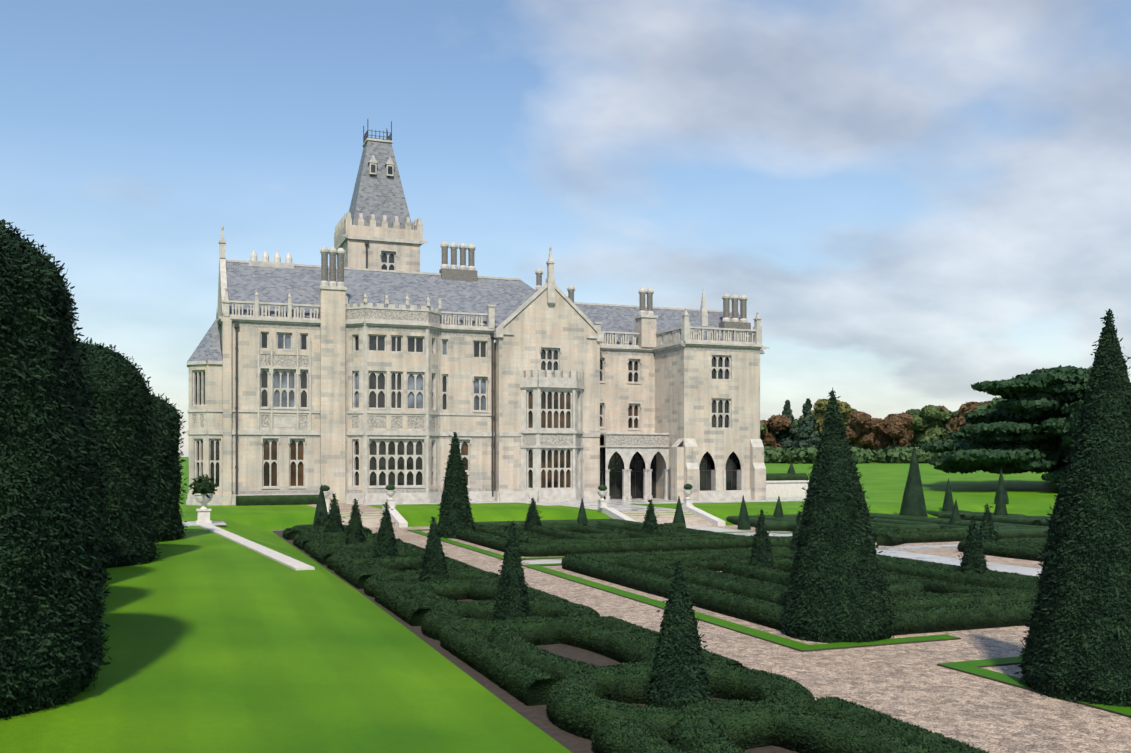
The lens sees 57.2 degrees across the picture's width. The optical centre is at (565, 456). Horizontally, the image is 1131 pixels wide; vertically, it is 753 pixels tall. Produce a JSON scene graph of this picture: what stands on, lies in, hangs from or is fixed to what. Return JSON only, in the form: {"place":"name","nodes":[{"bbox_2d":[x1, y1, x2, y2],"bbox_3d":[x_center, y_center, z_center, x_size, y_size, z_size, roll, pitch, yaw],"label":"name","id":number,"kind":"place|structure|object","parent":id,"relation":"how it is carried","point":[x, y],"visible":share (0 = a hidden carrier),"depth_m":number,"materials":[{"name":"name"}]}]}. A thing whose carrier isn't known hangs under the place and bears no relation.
{"place":"outdoors","nodes":[
{"label":"outdoors","id":0,"kind":"place"},
{"bbox_2d":[0,457,1060,752],"bbox_3d":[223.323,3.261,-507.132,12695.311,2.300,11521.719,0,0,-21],"label":"ground","id":1,"kind":"structure","parent":0,"point":[216,643],"depth_m":20.34,"materials":[{"name":"green plant"}]},
{"bbox_2d":[199,524,314,569],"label":"stone path","id":2,"kind":"structure","parent":1,"relation":"on","point":[287,561],"depth_m":39.51,"materials":[{"name":"stone"}]},
{"bbox_2d":[186,226,535,505],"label":"manor","id":3,"kind":"structure","parent":1,"relation":"on","point":[350,384],"depth_m":79.76,"materials":[{"name":"stone"}]},
{"bbox_2d":[334,119,427,271],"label":"tower","id":4,"kind":"structure","parent":3,"relation":"attached to","point":[375,228],"depth_m":90.83,"materials":[{"name":"stone"}]},
{"bbox_2d":[327,506,407,527],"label":"steps","id":5,"kind":"structure","parent":1,"relation":"on","point":[370,520],"depth_m":65.96,"materials":[{"name":"stone"}]},
{"bbox_2d":[236,473,807,505],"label":"box hedges","id":6,"kind":"object","parent":1,"relation":"on","point":[255,500],"depth_m":77.47,"materials":[{"name":"green plant"}]},
{"bbox_2d":[182,498,866,525],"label":"terrace surfaces","id":7,"kind":"object","parent":1,"relation":"on","point":[621,505],"visible":0.56,"depth_m":79.66,"materials":[{"name":"stone"}]},
{"bbox_2d":[194,490,692,523],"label":"garden urns","id":8,"kind":"object","parent":7,"relation":"on","point":[203,512],"visible":0.85,"depth_m":67.27,"materials":[{"name":"stone"}]},
{"bbox_2d":[189,474,692,497],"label":"potted shrubs","id":9,"kind":"object","parent":8,"relation":"in","point":[206,478],"depth_m":55.86,"materials":[{"name":"green plant"}]},
{"bbox_2d":[0,219,1130,719],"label":"yew topiary","id":10,"kind":"object","parent":1,"relation":"on","point":[56,319],"depth_m":18.82,"materials":[{"name":"green plant"}]},
{"bbox_2d":[494,246,808,500],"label":"manor","id":11,"kind":"structure","parent":1,"relation":"on","point":[649,401],"depth_m":86.20,"materials":[{"name":"stone"}]},
{"bbox_2d":[598,506,724,525],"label":"steps","id":12,"kind":"structure","parent":1,"relation":"on","point":[699,517],"depth_m":66.94,"materials":[{"name":"stone"}]},
{"bbox_2d":[282,510,1051,752],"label":"box hedges","id":13,"kind":"object","parent":1,"relation":"on","point":[541,652],"depth_m":26.93,"materials":[{"name":"green plant"}]},
{"bbox_2d":[272,525,1130,752],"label":"garden gravel","id":14,"kind":"structure","parent":1,"relation":"on","point":[913,684],"depth_m":21.07,"materials":[{"name":"beige gravel"}]},
{"bbox_2d":[407,526,1130,717],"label":"garden strips","id":15,"kind":"object","parent":14,"relation":"on","point":[974,667],"visible":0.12,"depth_m":27.29,"materials":[{"name":"plant"}]},
{"bbox_2d":[775,421,943,448],"bbox_3d":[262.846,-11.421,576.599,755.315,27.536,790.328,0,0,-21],"label":"tree trunks","id":16,"kind":"object","parent":1,"relation":"on","point":[860,446],"depth_m":367.90,"materials":[{"name":"brown plant"}]},
{"bbox_2d":[776,398,820,457],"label":"tree leaves","id":17,"kind":"object","parent":16,"relation":"on","point":[807,434],"visible":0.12,"depth_m":316.37,"materials":[{"name":"green plant"}]},
{"bbox_2d":[795,399,902,447],"bbox_3d":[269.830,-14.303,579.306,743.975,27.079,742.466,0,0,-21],"label":"tree leaves","id":18,"kind":"object","parent":16,"relation":"on","point":[818,411],"visible":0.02,"depth_m":325.22,"materials":[{"name":"green plant"}]},
{"bbox_2d":[760,405,953,447],"bbox_3d":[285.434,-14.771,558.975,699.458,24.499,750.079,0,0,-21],"label":"tree leaves","id":19,"kind":"object","parent":16,"relation":"on","point":[927,426],"visible":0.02,"depth_m":347.31,"materials":[{"name":"green plant"}]},
{"bbox_2d":[760,400,989,448],"bbox_3d":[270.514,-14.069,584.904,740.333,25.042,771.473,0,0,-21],"label":"tree leaves","id":20,"kind":"object","parent":16,"relation":"on","point":[865,430],"visible":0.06,"depth_m":332.63,"materials":[{"name":"orange plant"}]},
{"bbox_2d":[764,397,1006,463],"bbox_3d":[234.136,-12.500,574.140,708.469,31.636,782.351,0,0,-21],"label":"tree leaves","id":21,"kind":"object","parent":16,"relation":"attached to","point":[799,455],"visible":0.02,"depth_m":317.54,"materials":[{"name":"green plant"}]},
{"bbox_2d":[920,365,1091,484],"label":"cedar","id":22,"kind":"object","parent":1,"relation":"on","point":[1027,426],"depth_m":105.72,"materials":[{"name":"green plant"}]},
{"bbox_2d":[272,530,798,752],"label":"soil","id":23,"kind":"structure","parent":0,"point":[536,716],"depth_m":20.28,"materials":[{"name":"brown soil"}]},
{"bbox_2d":[0,0,1130,456],"label":"sky","id":24,"kind":"structure","parent":0,"point":[915,203],"materials":[{"name":"blue"}]}
]}

